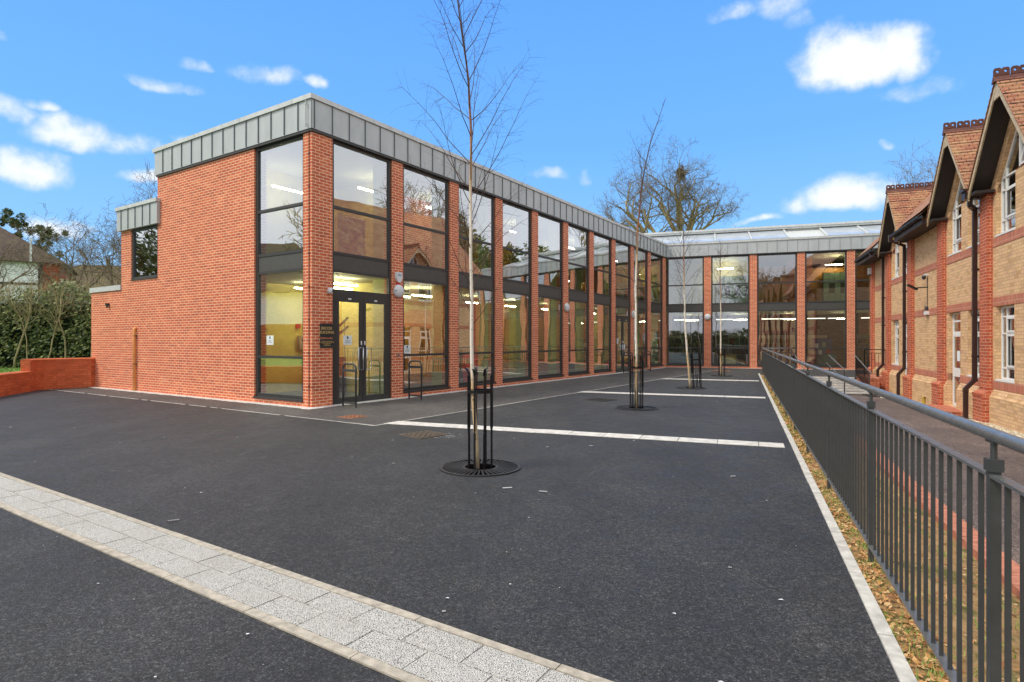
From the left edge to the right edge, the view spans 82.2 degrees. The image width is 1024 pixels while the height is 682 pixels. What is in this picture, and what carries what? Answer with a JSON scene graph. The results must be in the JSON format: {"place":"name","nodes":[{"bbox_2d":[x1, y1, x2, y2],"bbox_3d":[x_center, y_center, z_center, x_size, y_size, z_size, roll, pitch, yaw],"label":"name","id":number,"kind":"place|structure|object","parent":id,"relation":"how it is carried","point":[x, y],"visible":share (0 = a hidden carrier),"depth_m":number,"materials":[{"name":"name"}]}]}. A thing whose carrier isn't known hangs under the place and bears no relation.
{"place":"outdoors","nodes":[
{"label":"outdoors","id":0,"kind":"place"},
{"bbox_2d":[52,367,718,424],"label":"pavement","id":1,"kind":"structure","parent":0,"point":[383,412],"depth_m":15.73,"materials":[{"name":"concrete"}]},
{"bbox_2d":[340,363,358,407],"bbox_3d":[-3.909,1.063,14.098,0.550,1.073,0.100,0,0,33],"label":"door barrier","id":2,"kind":"object","parent":1,"relation":"on","point":[349,370],"depth_m":14.08,"materials":[{"name":"metal"}]},
{"bbox_2d":[339,414,368,418],"bbox_3d":[-3.350,1.598,12.350,0.480,0.036,0.480,0,0,33],"label":"manhole cover","id":3,"kind":"object","parent":1,"relation":"in","point":[353,416],"visible":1,"depth_m":12.30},
{"bbox_2d":[50,371,708,425],"bbox_3d":[-2.063,1.594,26.567,16.164,0.004,26.572,0,0,33],"label":"pavement joint","id":4,"kind":"object","parent":1,"relation":"on","point":[358,423],"visible":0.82,"depth_m":14.26,"materials":[{"name":"concrete"}]},
{"bbox_2d":[407,360,423,399],"bbox_3d":[-2.644,1.063,16.031,0.550,1.073,0.100,0,0,33],"label":"door barrier","id":5,"kind":"object","parent":1,"relation":"on","point":[409,367],"depth_m":16.07,"materials":[{"name":"metal"}]},
{"bbox_2d":[0,368,898,681],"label":"asphalt yard","id":6,"kind":"structure","parent":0,"point":[606,558],"depth_m":4.78,"materials":[{"name":"asphalt"}]},
{"bbox_2d":[0,357,94,396],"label":"garden wall","id":7,"kind":"structure","parent":6,"relation":"on","point":[44,374],"depth_m":19.39,"materials":[{"name":"brick"}]},
{"bbox_2d":[0,502,428,681],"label":"kerb","id":8,"kind":"structure","parent":6,"relation":"on","point":[349,653],"depth_m":3.50,"materials":[{"name":"concrete"}]},
{"bbox_2d":[0,476,586,681],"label":"paving slabs","id":9,"kind":"structure","parent":6,"relation":"on","point":[424,652],"depth_m":3.56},
{"bbox_2d":[0,472,612,681],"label":"kerb","id":10,"kind":"structure","parent":6,"relation":"on","point":[569,670],"depth_m":3.61,"materials":[{"name":"concrete"}]},
{"bbox_2d":[90,367,667,409],"bbox_3d":[-2.748,1.593,27.791,12.243,0.010,25.800,0,0,33],"label":"gravel margin","id":11,"kind":"object","parent":6,"relation":"on","point":[292,406],"visible":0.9,"depth_m":16.78,"materials":[{"name":"white stone"}]},
{"bbox_2d":[3,397,795,681],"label":"litter flecks","id":12,"kind":"object","parent":6,"relation":"on","point":[503,487],"visible":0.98,"depth_m":5.21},
{"bbox_2d":[398,430,449,438],"bbox_3d":[-1.500,1.598,10.000,0.620,0.036,0.620,0,0,-45],"label":"manhole cover","id":13,"kind":"object","parent":6,"relation":"on","point":[423,434],"visible":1,"depth_m":9.94,"materials":[{"name":"metal"}]},
{"bbox_2d":[440,458,520,476],"bbox_3d":[-0.400,1.599,7.400,1.020,0.034,1.020,0,0,0],"label":"tree grate","id":14,"kind":"object","parent":6,"relation":"on","point":[500,467],"visible":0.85,"depth_m":7.29,"materials":[{"name":"metal"}]},
{"bbox_2d":[393,0,541,468],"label":"birch tree","id":15,"kind":"object","parent":14,"relation":"on","point":[470,242],"visible":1,"depth_m":7.32,"materials":[{"name":"brown plant"}]},
{"bbox_2d":[464,367,495,469],"bbox_3d":[-0.400,0.968,7.400,0.397,1.256,0.397,0,0,-44],"label":"tree guard","id":16,"kind":"object","parent":14,"relation":"on","point":[484,391],"visible":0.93,"depth_m":7.33,"materials":[{"name":"black metal"}]},
{"bbox_2d":[89,93,881,406],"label":"school building","id":17,"kind":"structure","parent":6,"relation":"on","point":[207,296],"depth_m":18.57,"materials":[{"name":"red brick"}]},
{"bbox_2d":[133,327,136,390],"bbox_3d":[-12.060,0.570,18.764,0.140,2.060,0.125,0,0,33],"label":"vent pipe","id":18,"kind":"object","parent":17,"relation":"attached to","point":[134,358],"visible":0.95,"depth_m":18.71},
{"bbox_2d":[130,224,157,280],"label":"window","id":19,"kind":"structure","parent":17,"relation":"in","point":[144,240],"depth_m":18.61,"materials":[{"name":"glass"}]},
{"bbox_2d":[253,135,302,401],"bbox_3d":[-5.873,-1.788,14.831,2.000,6.545,0.185,0,0,33],"label":"window","id":20,"kind":"structure","parent":17,"relation":"in","point":[279,166],"depth_m":14.87,"materials":[{"name":"glass"}]},
{"bbox_2d":[304,100,309,406],"bbox_3d":[-4.908,-2.090,14.059,0.050,7.340,0.119,0,0,33],"label":"conductor strip","id":21,"kind":"object","parent":17,"relation":"attached to","point":[305,103],"visible":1,"depth_m":14.10,"materials":[{"name":"orange metal"}]},
{"bbox_2d":[319,339,332,347],"bbox_3d":[-4.553,0.058,14.412,0.018,0.225,0.437,0,0,33],"label":"plaque","id":22,"kind":"object","parent":17,"relation":"attached to","point":[326,343],"visible":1,"depth_m":14.40,"materials":[{"name":"metal"}]},
{"bbox_2d":[320,323,333,336],"bbox_3d":[-4.553,-0.260,14.412,0.019,0.340,0.430,0,0,33],"label":"plaque","id":23,"kind":"object","parent":17,"relation":"attached to","point":[326,329],"visible":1,"depth_m":14.40,"materials":[{"name":"metal"}]},
{"bbox_2d":[343,336,351,344],"bbox_3d":[-4.219,-0.020,15.054,0.005,0.240,0.280,0,0,33],"label":"notice","id":24,"kind":"object","parent":17,"relation":"attached to","point":[347,340],"visible":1,"depth_m":15.05,"materials":[{"name":"paper"}]},
{"bbox_2d":[336,296,363,403],"bbox_3d":[-4.159,0.225,15.078,0.144,2.730,0.880,0,0,33],"label":"door","id":25,"kind":"structure","parent":17,"relation":"in","point":[359,300],"depth_m":15.23,"materials":[{"name":"paint"}]},
{"bbox_2d":[333,140,390,404],"bbox_3d":[-3.977,-1.730,15.500,0.100,6.660,2.050,0,0,33],"label":"window","id":26,"kind":"structure","parent":17,"relation":"in","point":[345,263],"depth_m":15.67,"materials":[{"name":"paint"}]},
{"bbox_2d":[335,213,364,255],"bbox_3d":[-4.715,-2.925,17.112,0.120,1.390,1.040,0,0,33],"label":"window pane","id":27,"kind":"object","parent":26,"relation":"in","point":[349,234],"visible":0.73,"depth_m":17.02,"materials":[{"name":"glass"}]},
{"bbox_2d":[363,298,387,400],"bbox_3d":[-3.666,0.225,15.833,0.144,2.730,0.880,0,0,33],"label":"door","id":28,"kind":"structure","parent":17,"relation":"in","point":[384,395],"depth_m":15.90,"materials":[{"name":"paint"}]},
{"bbox_2d":[393,285,404,297],"bbox_3d":[-3.158,-1.400,16.451,0.125,0.370,0.374,0,0,33],"label":"bulkhead light","id":29,"kind":"object","parent":17,"relation":"attached to","point":[398,291],"visible":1,"depth_m":16.38,"materials":[{"name":"white plastic"}]},
{"bbox_2d":[395,272,402,284],"bbox_3d":[-3.179,-1.758,16.465,0.075,0.345,0.240,0,0,33],"label":"alarm box","id":30,"kind":"object","parent":17,"relation":"attached to","point":[398,277],"visible":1,"depth_m":16.43,"materials":[{"name":"white plastic"}]},
{"bbox_2d":[404,314,407,385],"bbox_3d":[-3.965,0.315,20.397,0.058,2.530,0.920,0,0,33],"label":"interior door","id":31,"kind":"structure","parent":17,"relation":"in","point":[405,315],"depth_m":20.72,"materials":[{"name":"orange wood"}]},
{"bbox_2d":[404,345,410,353],"bbox_3d":[-3.023,0.240,16.937,0.005,0.240,0.280,0,0,33],"label":"notice","id":32,"kind":"object","parent":17,"relation":"attached to","point":[407,348],"visible":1,"depth_m":16.94,"materials":[{"name":"paper"}]},
{"bbox_2d":[403,165,450,392],"bbox_3d":[-2.566,-1.788,17.579,0.185,6.545,2.095,0,0,33],"label":"window","id":33,"kind":"structure","parent":17,"relation":"in","point":[416,273],"depth_m":17.87,"materials":[{"name":"paint"}]},
{"bbox_2d":[459,185,496,386],"bbox_3d":[-1.186,-1.788,19.687,0.185,6.545,2.085,0,0,33],"label":"window","id":34,"kind":"structure","parent":17,"relation":"in","point":[483,328],"depth_m":19.84,"materials":[{"name":"glass"}]},
{"bbox_2d":[503,201,532,382],"bbox_3d":[0.181,-1.788,21.777,0.185,6.545,2.050,0,0,33],"label":"window","id":35,"kind":"structure","parent":17,"relation":"in","point":[516,247],"depth_m":21.82,"materials":[{"name":"glass"}]},
{"bbox_2d":[538,213,563,378],"bbox_3d":[1.553,-1.788,23.873,0.185,6.545,2.100,0,0,33],"label":"window","id":36,"kind":"structure","parent":17,"relation":"in","point":[549,229],"depth_m":23.90,"materials":[{"name":"glass"}]},
{"bbox_2d":[568,224,590,375],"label":"window","id":37,"kind":"structure","parent":17,"relation":"in","point":[578,238],"depth_m":26.09,"materials":[{"name":"glass"}]},
{"bbox_2d":[594,233,612,372],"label":"window","id":38,"kind":"structure","parent":17,"relation":"in","point":[602,261],"depth_m":28.22,"materials":[{"name":"glass"}]},
{"bbox_2d":[616,318,623,372],"bbox_3d":[5.473,0.225,29.806,0.144,2.730,0.870,0,0,33],"label":"door","id":39,"kind":"structure","parent":17,"relation":"in","point":[619,322],"depth_m":29.89,"materials":[{"name":"paint"}]},
{"bbox_2d":[616,241,629,318],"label":"window","id":40,"kind":"structure","parent":17,"relation":"in","point":[622,253],"depth_m":30.29,"materials":[{"name":"glass"}]},
{"bbox_2d":[623,319,628,370],"bbox_3d":[5.961,0.225,30.551,0.144,2.730,0.870,0,0,33],"label":"door","id":41,"kind":"structure","parent":17,"relation":"in","point":[625,321],"depth_m":30.66,"materials":[{"name":"paint"}]},
{"bbox_2d":[634,248,648,367],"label":"window","id":42,"kind":"structure","parent":17,"relation":"in","point":[642,290],"depth_m":32.55,"materials":[{"name":"glass"}]},
{"bbox_2d":[651,254,663,366],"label":"window","id":43,"kind":"structure","parent":17,"relation":"in","point":[656,262],"depth_m":34.59,"materials":[{"name":"glass"}]},
{"bbox_2d":[669,335,691,362],"bbox_3d":[11.109,0.604,38.687,1.440,1.950,0.300,0,0,19],"label":"bookcase","id":44,"kind":"object","parent":17,"relation":"on","point":[676,340],"visible":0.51,"depth_m":38.71,"materials":[{"name":"wood"}]},
{"bbox_2d":[670,354,697,362],"bbox_3d":[10.795,1.129,36.488,1.800,0.700,0.770,0,0,19],"label":"sofa","id":45,"kind":"object","parent":17,"relation":"on","point":[678,358],"visible":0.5,"depth_m":36.21,"materials":[{"name":"grey fabric"}]},
{"bbox_2d":[667,257,703,365],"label":"window","id":46,"kind":"structure","parent":17,"relation":"in","point":[671,308],"depth_m":35.51,"materials":[{"name":"paint"}]},
{"bbox_2d":[722,354,735,363],"bbox_3d":[13.129,1.199,35.744,1.000,0.760,0.700,0,0,18],"label":"reception desk","id":47,"kind":"object","parent":17,"relation":"on","point":[730,358],"visible":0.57,"depth_m":35.42,"materials":[{"name":"orange wood"}]},
{"bbox_2d":[711,255,748,365],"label":"window","id":48,"kind":"structure","parent":17,"relation":"in","point":[730,307],"depth_m":34.64,"materials":[{"name":"paint"}]},
{"bbox_2d":[728,335,743,363],"bbox_3d":[14.016,0.604,36.660,0.940,1.950,0.300,0,0,19],"label":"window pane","id":49,"kind":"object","parent":17,"relation":"on","point":[735,340],"visible":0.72,"depth_m":36.66,"materials":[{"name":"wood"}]},
{"bbox_2d":[759,335,771,363],"bbox_3d":[16.262,0.604,38.017,1.240,1.950,0.300,0,0,18],"label":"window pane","id":50,"kind":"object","parent":17,"relation":"on","point":[765,340],"visible":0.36,"depth_m":37.99,"materials":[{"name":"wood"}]},
{"bbox_2d":[757,253,796,366],"bbox_3d":[15.273,-1.788,33.822,2.115,6.545,0.185,0,0,18],"label":"window","id":51,"kind":"structure","parent":17,"relation":"in","point":[761,306],"depth_m":33.86,"materials":[{"name":"paint"}]},
{"bbox_2d":[772,335,794,364],"bbox_3d":[16.798,0.604,36.151,1.440,1.950,0.300,0,0,19],"label":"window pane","id":52,"kind":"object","parent":17,"relation":"on","point":[784,341],"visible":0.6,"depth_m":36.15,"materials":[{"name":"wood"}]},
{"bbox_2d":[808,335,826,353],"bbox_3d":[19.075,0.604,36.654,1.040,1.950,0.300,0,0,19],"label":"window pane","id":53,"kind":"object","parent":17,"relation":"on","point":[810,337],"visible":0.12,"depth_m":36.68,"materials":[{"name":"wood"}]},
{"bbox_2d":[807,354,835,364],"bbox_3d":[17.876,1.129,34.330,1.800,0.700,0.770,0,0,18],"label":"sofa","id":54,"kind":"object","parent":17,"relation":"on","point":[817,359],"visible":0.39,"depth_m":33.93,"materials":[{"name":"grey fabric"}]},
{"bbox_2d":[812,338,831,353],"bbox_3d":[18.844,0.704,35.647,1.100,1.750,0.056,0,0,19],"label":"display board","id":55,"kind":"object","parent":17,"relation":"on","point":[821,342],"visible":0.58,"depth_m":35.63,"materials":[{"name":"metal"}]},
{"bbox_2d":[805,251,846,367],"bbox_3d":[17.655,-1.788,33.025,2.110,6.545,0.185,0,0,18],"label":"window","id":56,"kind":"structure","parent":17,"relation":"in","point":[809,305],"depth_m":33.00,"materials":[{"name":"paint"}]},
{"bbox_2d":[857,335,869,364],"bbox_3d":[21.003,0.604,35.166,1.040,1.950,0.300,0,0,19],"label":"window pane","id":57,"kind":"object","parent":17,"relation":"on","point":[863,341],"visible":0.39,"depth_m":35.09,"materials":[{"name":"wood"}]},
{"bbox_2d":[855,249,877,367],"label":"window","id":58,"kind":"structure","parent":17,"relation":"in","point":[859,304],"depth_m":32.53,"materials":[{"name":"paint"}]},
{"bbox_2d":[384,421,784,447],"bbox_3d":[0.872,1.593,10.227,7.040,0.009,0.408,0,0,21],"label":"paving band","id":59,"kind":"object","parent":6,"relation":"on","point":[683,439],"visible":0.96,"depth_m":9.96,"materials":[{"name":"white stone"}]},
{"bbox_2d":[585,398,615,401],"bbox_3d":[2.400,1.598,15.900,0.660,0.036,0.660,0,0,-45],"label":"manhole cover","id":60,"kind":"object","parent":6,"relation":"on","point":[599,399],"visible":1,"depth_m":15.85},
{"bbox_2d":[615,405,658,410],"bbox_3d":[2.960,1.599,13.950,1.020,0.034,1.020,0,0,0],"label":"tree grate","id":61,"kind":"object","parent":6,"relation":"on","point":[642,408],"visible":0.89,"depth_m":13.78,"materials":[{"name":"metal"}]},
{"bbox_2d":[597,98,674,407],"bbox_3d":[2.896,-2.100,13.819,1.671,7.402,2.028,0,0,-24],"label":"birch tree","id":62,"kind":"object","parent":61,"relation":"on","point":[635,315],"visible":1,"depth_m":13.88,"materials":[{"name":"brown plant"}]},
{"bbox_2d":[628,355,643,407],"bbox_3d":[2.960,0.968,13.950,0.397,1.256,0.397,0,0,-44],"label":"tree guard","id":63,"kind":"object","parent":61,"relation":"on","point":[632,367],"visible":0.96,"depth_m":13.89,"materials":[{"name":"black metal"}]},
{"bbox_2d":[582,391,765,398],"bbox_3d":[4.620,1.593,17.466,5.370,0.009,0.429,0,0,22],"label":"paving band","id":64,"kind":"object","parent":6,"relation":"on","point":[673,394],"visible":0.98,"depth_m":17.43,"materials":[{"name":"white stone"}]},
{"bbox_2d":[675,386,706,388],"bbox_3d":[6.080,1.599,19.950,1.020,0.034,1.020,0,0,0],"label":"tree grate","id":65,"kind":"object","parent":6,"relation":"on","point":[683,387],"visible":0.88,"depth_m":19.95,"materials":[{"name":"metal"}]},
{"bbox_2d":[663,215,710,387],"bbox_3d":[5.874,-1.448,19.968,1.623,6.103,2.356,0,0,0],"label":"birch tree","id":66,"kind":"object","parent":65,"relation":"on","point":[687,356],"visible":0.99,"depth_m":19.88,"materials":[{"name":"beige plant"}]},
{"bbox_2d":[690,351,701,387],"bbox_3d":[6.260,0.970,19.931,0.415,1.256,0.415,-4,2,-25],"label":"tree guard","id":67,"kind":"object","parent":65,"relation":"on","point":[699,365],"visible":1,"depth_m":19.90,"materials":[{"name":"black metal"}]},
{"bbox_2d":[663,378,758,380],"bbox_3d":[8.078,1.593,24.128,3.820,0.009,0.460,0,0,21],"label":"paving band","id":68,"kind":"object","parent":6,"relation":"on","point":[715,379],"visible":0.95,"depth_m":24.20,"materials":[{"name":"white stone"}]},
{"bbox_2d":[758,373,917,681],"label":"fence kerb","id":69,"kind":"structure","parent":6,"relation":"on","point":[898,662],"depth_m":3.86,"materials":[{"name":"concrete"}]},
{"bbox_2d":[0,0,1023,265],"label":"sky","id":70,"kind":"structure","parent":0,"point":[806,105],"materials":[{"name":"blue"}]},
{"bbox_2d":[719,275,747,302],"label":"locker bank","id":71,"kind":"structure","parent":0,"point":[738,293],"depth_m":36.25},
{"bbox_2d":[822,272,844,300],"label":"locker bank","id":72,"kind":"structure","parent":0,"point":[833,291],"depth_m":34.52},
{"bbox_2d":[761,375,1019,681],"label":"planting strip","id":73,"kind":"object","parent":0,"point":[1015,643],"visible":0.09,"depth_m":3.98,"materials":[{"name":"soil"}]},
{"bbox_2d":[761,376,1019,681],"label":"fallen leaves","id":74,"kind":"object","parent":73,"relation":"on","point":[886,603],"visible":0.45,"depth_m":3.86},
{"bbox_2d":[762,377,1019,681],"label":"grass tufts","id":75,"kind":"object","parent":73,"relation":"on","point":[902,616],"visible":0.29,"depth_m":3.83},
{"bbox_2d":[762,348,1023,681],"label":"railing fence","id":76,"kind":"object","parent":73,"relation":"on","point":[835,428],"visible":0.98,"depth_m":3.08,"materials":[{"name":"metal"}]},
{"bbox_2d":[848,394,1023,564],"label":"footpath","id":77,"kind":"structure","parent":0,"point":[976,448],"depth_m":9.82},
{"bbox_2d":[880,397,1023,437],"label":"pebbles","id":78,"kind":"object","parent":77,"relation":"on","point":[1012,432],"visible":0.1,"depth_m":12.62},
{"label":"lawn","id":79,"kind":"structure","parent":0,"visible":0},
{"bbox_2d":[0,366,20,372],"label":"grass","id":80,"kind":"structure","parent":79,"relation":"on","point":[6,370],"depth_m":21.39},
{"bbox_2d":[0,215,76,286],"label":"bare tree","id":81,"kind":"object","parent":79,"relation":"on","point":[10,257],"visible":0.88,"depth_m":31.77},
{"bbox_2d":[0,227,78,303],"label":"timber framed house","id":82,"kind":"structure","parent":79,"relation":"on","point":[8,236],"depth_m":45.45,"materials":[{"name":"white brick"}]},
{"bbox_2d":[0,272,120,368],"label":"hedge","id":83,"kind":"object","parent":79,"relation":"on","point":[54,325],"visible":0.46,"depth_m":23.46,"materials":[{"name":"green plant"}]},
{"bbox_2d":[2,203,120,300],"bbox_3d":[-25.966,-3.398,34.764,6.510,9.404,6.597,0,0,39],"label":"bare tree","id":84,"kind":"object","parent":79,"relation":"on","point":[71,263],"visible":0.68,"depth_m":33.96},
{"bbox_2d":[15,213,120,301],"bbox_3d":[-21.939,-3.049,31.800,8.970,8.706,6.014,0,0,0],"label":"bare tree","id":85,"kind":"object","parent":79,"relation":"on","point":[103,251],"visible":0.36,"depth_m":31.63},
{"bbox_2d":[34,215,120,286],"bbox_3d":[-20.023,-2.994,30.395,9.406,8.596,5.343,0,0,-14],"label":"bare tree","id":86,"kind":"object","parent":79,"relation":"on","point":[98,267],"visible":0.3,"depth_m":29.66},
{"bbox_2d":[101,162,157,260],"bbox_3d":[-18.857,-4.410,32.313,7.591,12.027,6.902,0,0,-25],"label":"bare tree","id":87,"kind":"object","parent":79,"relation":"on","point":[148,171],"visible":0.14,"depth_m":32.06,"materials":[{"name":"brown plant"}]},
{"label":"ground","id":88,"kind":"structure","parent":0,"visible":0},
{"bbox_2d":[0,216,8,229],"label":"evergreen tree","id":89,"kind":"object","parent":88,"relation":"on","point":[3,222],"visible":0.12,"depth_m":61.65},
{"bbox_2d":[0,208,43,246],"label":"evergreen tree","id":90,"kind":"object","parent":88,"relation":"on","point":[10,213],"visible":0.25,"depth_m":60.02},
{"bbox_2d":[32,224,68,258],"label":"evergreen tree","id":91,"kind":"object","parent":88,"relation":"on","point":[45,238],"visible":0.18,"depth_m":59.93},
{"bbox_2d":[73,265,120,303],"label":"brick house","id":92,"kind":"structure","parent":88,"relation":"on","point":[100,279],"depth_m":57.13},
{"bbox_2d":[586,159,694,232],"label":"bare tree","id":93,"kind":"object","parent":88,"relation":"on","point":[634,219],"visible":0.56,"depth_m":58.23,"materials":[{"name":"brown plant"}]},
{"bbox_2d":[619,133,750,230],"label":"bare tree","id":94,"kind":"object","parent":88,"relation":"on","point":[681,196],"visible":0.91,"depth_m":59.75,"materials":[{"name":"brown plant"}]},
{"bbox_2d":[674,162,688,182],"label":"bird nest","id":95,"kind":"object","parent":94,"relation":"on","point":[682,170],"visible":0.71,"depth_m":59.43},
{"bbox_2d":[814,377,868,394],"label":"steps","id":96,"kind":"structure","parent":88,"relation":"on","point":[837,384],"depth_m":23.64,"materials":[{"name":"concrete"}]},
{"bbox_2d":[826,355,846,392],"bbox_3d":[13.111,1.309,23.804,0.160,1.422,4.670,0,0,22],"label":"stair handrail","id":97,"kind":"object","parent":96,"relation":"on","point":[845,370],"visible":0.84,"depth_m":23.34,"materials":[{"name":"metal"}]},
{"bbox_2d":[854,355,871,384],"bbox_3d":[14.297,1.309,23.928,0.044,1.422,3.570,0,0,21],"label":"stair handrail","id":98,"kind":"object","parent":96,"relation":"on","point":[859,364],"visible":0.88,"depth_m":24.11,"materials":[{"name":"metal"}]},
{"bbox_2d":[857,374,882,388],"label":"brick pier","id":99,"kind":"structure","parent":88,"relation":"on","point":[875,381],"depth_m":22.86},
{"bbox_2d":[864,349,884,371],"bbox_3d":[14.617,0.890,23.622,0.780,1.120,0.040,0,0,21],"label":"landing railing","id":100,"kind":"object","parent":99,"relation":"on","point":[871,357],"visible":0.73,"depth_m":23.66,"materials":[{"name":"black metal"}]},
{"bbox_2d":[882,144,937,209],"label":"bare tree","id":101,"kind":"object","parent":88,"relation":"on","point":[911,172],"visible":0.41,"depth_m":42.23,"materials":[{"name":"brown plant"}]},
{"bbox_2d":[854,64,1023,433],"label":"buff brick building","id":102,"kind":"structure","parent":88,"relation":"on","point":[954,230],"depth_m":15.28,"materials":[{"name":"beige brick"}]},
{"bbox_2d":[892,320,898,364],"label":"window","id":103,"kind":"structure","parent":102,"relation":"in","point":[896,322],"depth_m":22.36,"materials":[{"name":"glass"}]},
{"bbox_2d":[892,243,906,279],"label":"gable window","id":104,"kind":"structure","parent":102,"relation":"in","point":[896,246],"depth_m":22.40,"materials":[{"name":"white paint"}]},
{"bbox_2d":[906,278,927,305],"bbox_3d":[12.749,-1.520,18.446,0.564,0.921,0.220,0,0,26],"label":"floodlight","id":105,"kind":"object","parent":102,"relation":"attached to","point":[912,287],"visible":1,"depth_m":18.37,"materials":[{"name":"black metal"}]},
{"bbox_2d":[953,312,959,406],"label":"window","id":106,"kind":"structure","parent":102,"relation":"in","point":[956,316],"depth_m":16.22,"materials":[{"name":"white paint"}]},
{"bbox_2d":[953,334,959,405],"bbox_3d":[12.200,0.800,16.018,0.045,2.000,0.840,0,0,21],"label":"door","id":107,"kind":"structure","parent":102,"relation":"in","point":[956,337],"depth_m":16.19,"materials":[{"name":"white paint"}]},
{"bbox_2d":[948,180,978,256],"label":"gable window","id":108,"kind":"structure","parent":102,"relation":"in","point":[957,205],"depth_m":16.10,"materials":[{"name":"white paint"}]},
{"bbox_2d":[967,310,978,377],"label":"window","id":109,"kind":"structure","parent":102,"relation":"in","point":[978,310],"depth_m":14.71,"materials":[{"name":"white paint"}]},
{"bbox_2d":[995,305,1014,383],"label":"window","id":110,"kind":"structure","parent":102,"relation":"in","point":[1007,312],"depth_m":13.04,"materials":[{"name":"white paint"}]},
{"bbox_2d":[995,130,1023,236],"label":"gable window","id":111,"kind":"structure","parent":102,"relation":"in","point":[1015,159],"depth_m":12.93,"materials":[{"name":"white paint"}]},
{"bbox_2d":[876,449,1019,598],"bbox_3d":[5.530,1.984,8.472,0.215,0.231,38.048,0,0,21],"label":"brick edging","id":112,"kind":"object","parent":88,"relation":"on","point":[1015,579],"visible":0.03,"depth_m":5.73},
{"bbox_3d":[9.630,1.599,26.950,1.020,0.034,1.020,0,0,0],"label":"tree grate","id":113,"kind":"object","parent":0,"visible":0},
{"bbox_2d":[707,241,735,375],"bbox_3d":[9.552,-1.550,26.930,1.707,6.301,1.323,0,0,-41],"label":"birch tree","id":114,"kind":"object","parent":113,"relation":"on","point":[720,309],"visible":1,"depth_m":26.88,"materials":[{"name":"brown plant"}]},
{"bbox_2d":[718,348,725,375],"bbox_3d":[9.630,0.968,26.950,0.397,1.256,0.397,0,0,1],"label":"tree guard","id":115,"kind":"object","parent":113,"relation":"on","point":[719,354],"visible":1,"depth_m":27.00,"materials":[{"name":"black metal"}]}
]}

